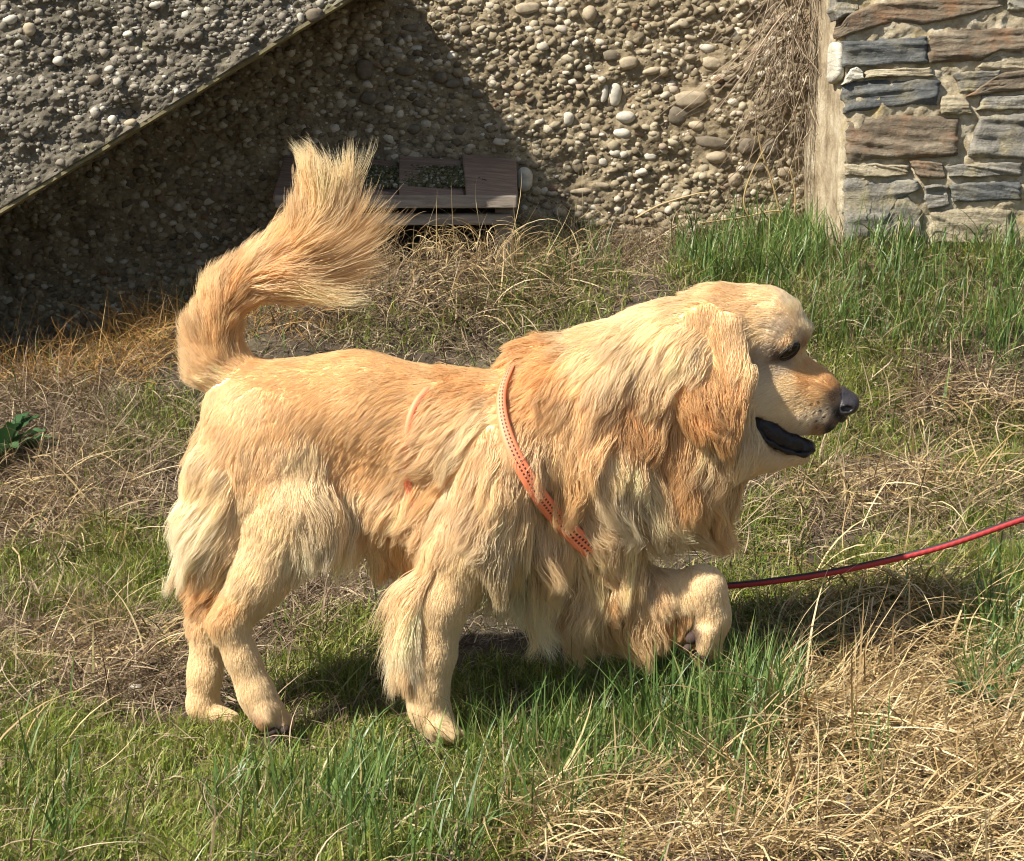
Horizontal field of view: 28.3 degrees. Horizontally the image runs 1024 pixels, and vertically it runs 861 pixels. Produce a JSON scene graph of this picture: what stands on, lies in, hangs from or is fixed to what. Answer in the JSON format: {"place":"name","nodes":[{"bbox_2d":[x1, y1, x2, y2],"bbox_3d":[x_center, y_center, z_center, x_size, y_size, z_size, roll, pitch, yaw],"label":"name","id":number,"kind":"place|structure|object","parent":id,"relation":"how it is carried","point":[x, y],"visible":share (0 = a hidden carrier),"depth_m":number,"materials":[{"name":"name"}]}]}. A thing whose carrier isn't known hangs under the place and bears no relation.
{"place":"outdoors","nodes":[
{"label":"outdoors","id":0,"kind":"place"},
{"bbox_2d":[0,220,1023,860],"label":"ground","id":1,"kind":"structure","parent":0,"point":[412,324],"depth_m":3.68,"materials":[{"name":"green plant"}]},
{"bbox_2d":[0,411,54,457],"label":"broadleaf weed","id":2,"kind":"object","parent":1,"relation":"on","point":[12,426],"visible":0.73,"depth_m":3.91,"materials":[{"name":"green plant"}]},
{"bbox_2d":[21,434,59,454],"bbox_3d":[-0.917,0.030,3.942,0.081,0.046,0.084,-4,9,-26],"label":"broadleaf weed","id":3,"kind":"object","parent":1,"relation":"on","point":[31,446],"visible":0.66,"depth_m":3.92,"materials":[{"name":"green plant"}]},
{"bbox_2d":[129,684,142,693],"bbox_3d":[-0.561,0.386,3.035,0.020,0.016,0.020,0,8,0],"label":"loose stone","id":4,"kind":"object","parent":1,"relation":"on","point":[138,686],"visible":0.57,"depth_m":3.03,"materials":[{"name":"white stone"}]},
{"bbox_2d":[0,248,382,406],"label":"rusty straw","id":5,"kind":"object","parent":1,"relation":"on","point":[152,320],"visible":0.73,"depth_m":4.24,"materials":[{"name":"brown plant"}]},
{"bbox_2d":[0,0,386,215],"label":"stair flank","id":6,"kind":"object","parent":1,"relation":"on","point":[82,82],"visible":1,"depth_m":4.08,"materials":[{"name":"concrete"}]},
{"bbox_2d":[273,154,517,270],"bbox_3d":[-0.257,-0.466,4.528,0.539,0.293,0.366,0,8,0],"label":"wooden hatch","id":7,"kind":"object","parent":1,"relation":"on","point":[421,183],"visible":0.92,"depth_m":4.46,"materials":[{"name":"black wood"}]},
{"bbox_2d":[0,0,809,349],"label":"conglomerate wall","id":8,"kind":"structure","parent":1,"relation":"on","point":[538,90],"depth_m":4.70,"materials":[{"name":"beige stone"}]},
{"bbox_2d":[626,0,822,233],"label":"dry creeper","id":9,"kind":"object","parent":8,"relation":"attached to","point":[773,64],"visible":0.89,"depth_m":4.58,"materials":[{"name":"brown plant"}]},
{"bbox_2d":[20,300,982,724],"bbox_3d":[-0.008,0.095,3.438,1.637,0.503,1.594,0,8,0],"label":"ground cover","id":10,"kind":"object","parent":1,"relation":"on","point":[186,440],"visible":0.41,"depth_m":3.95,"materials":[{"name":"green plant"}]},
{"bbox_2d":[374,171,629,282],"bbox_3d":[-0.038,-0.465,4.486,0.624,0.330,0.690,0,8,0],"label":"arching straw","id":11,"kind":"object","parent":1,"relation":"on","point":[507,241],"visible":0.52,"depth_m":4.33,"materials":[{"name":"beige plant"}]},
{"bbox_2d":[159,134,858,744],"bbox_3d":[0.007,0.042,2.825,0.949,0.786,0.242,0,8,0],"label":"golden retriever","id":12,"kind":"object","parent":1,"relation":"on","point":[553,484],"visible":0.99,"depth_m":2.76,"materials":[{"name":"fur"}]},
{"bbox_2d":[727,515,1023,588],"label":"leash","id":13,"kind":"object","parent":12,"relation":"attached to","point":[890,559],"visible":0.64,"depth_m":2.94,"materials":[{"name":"red fabric"}]},
{"bbox_2d":[0,180,1023,860],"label":"dead thatch","id":14,"kind":"object","parent":1,"relation":"on","point":[74,438],"visible":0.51,"depth_m":3.58,"materials":[{"name":"beige plant"}]},
{"bbox_2d":[0,179,1023,860],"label":"tall grass","id":15,"kind":"structure","parent":1,"relation":"on","point":[718,691],"depth_m":2.75,"materials":[{"name":"green plant"}]},
{"bbox_2d":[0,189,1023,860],"bbox_3d":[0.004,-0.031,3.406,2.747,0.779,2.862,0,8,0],"label":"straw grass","id":16,"kind":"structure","parent":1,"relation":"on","point":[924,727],"depth_m":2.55,"materials":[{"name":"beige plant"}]},
{"bbox_2d":[635,132,797,227],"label":"dry stalks","id":17,"kind":"object","parent":1,"relation":"on","point":[650,209],"visible":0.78,"depth_m":4.58,"materials":[{"name":"plant"}]},
{"bbox_2d":[840,794,853,832],"bbox_3d":[0.385,0.473,2.397,0.040,0.085,0.018,-2,9,-13],"label":"twig","id":18,"kind":"object","parent":1,"relation":"on","point":[848,797],"visible":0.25,"depth_m":2.39,"materials":[{"name":"grey wood"}]},
{"bbox_2d":[767,560,990,730],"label":"straw stalks","id":19,"kind":"object","parent":1,"relation":"on","point":[843,638],"visible":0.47,"depth_m":2.99,"materials":[{"name":"beige plant"}]},
{"bbox_2d":[803,0,1023,250],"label":"stone wall","id":20,"kind":"structure","parent":1,"relation":"on","point":[920,103],"depth_m":4.29,"materials":[{"name":"stone"}]},
{"bbox_2d":[945,676,1023,728],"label":"broadleaf weed","id":21,"kind":"object","parent":1,"relation":"on","point":[963,684],"visible":0.27,"depth_m":2.72,"materials":[{"name":"green plant"}]}
]}

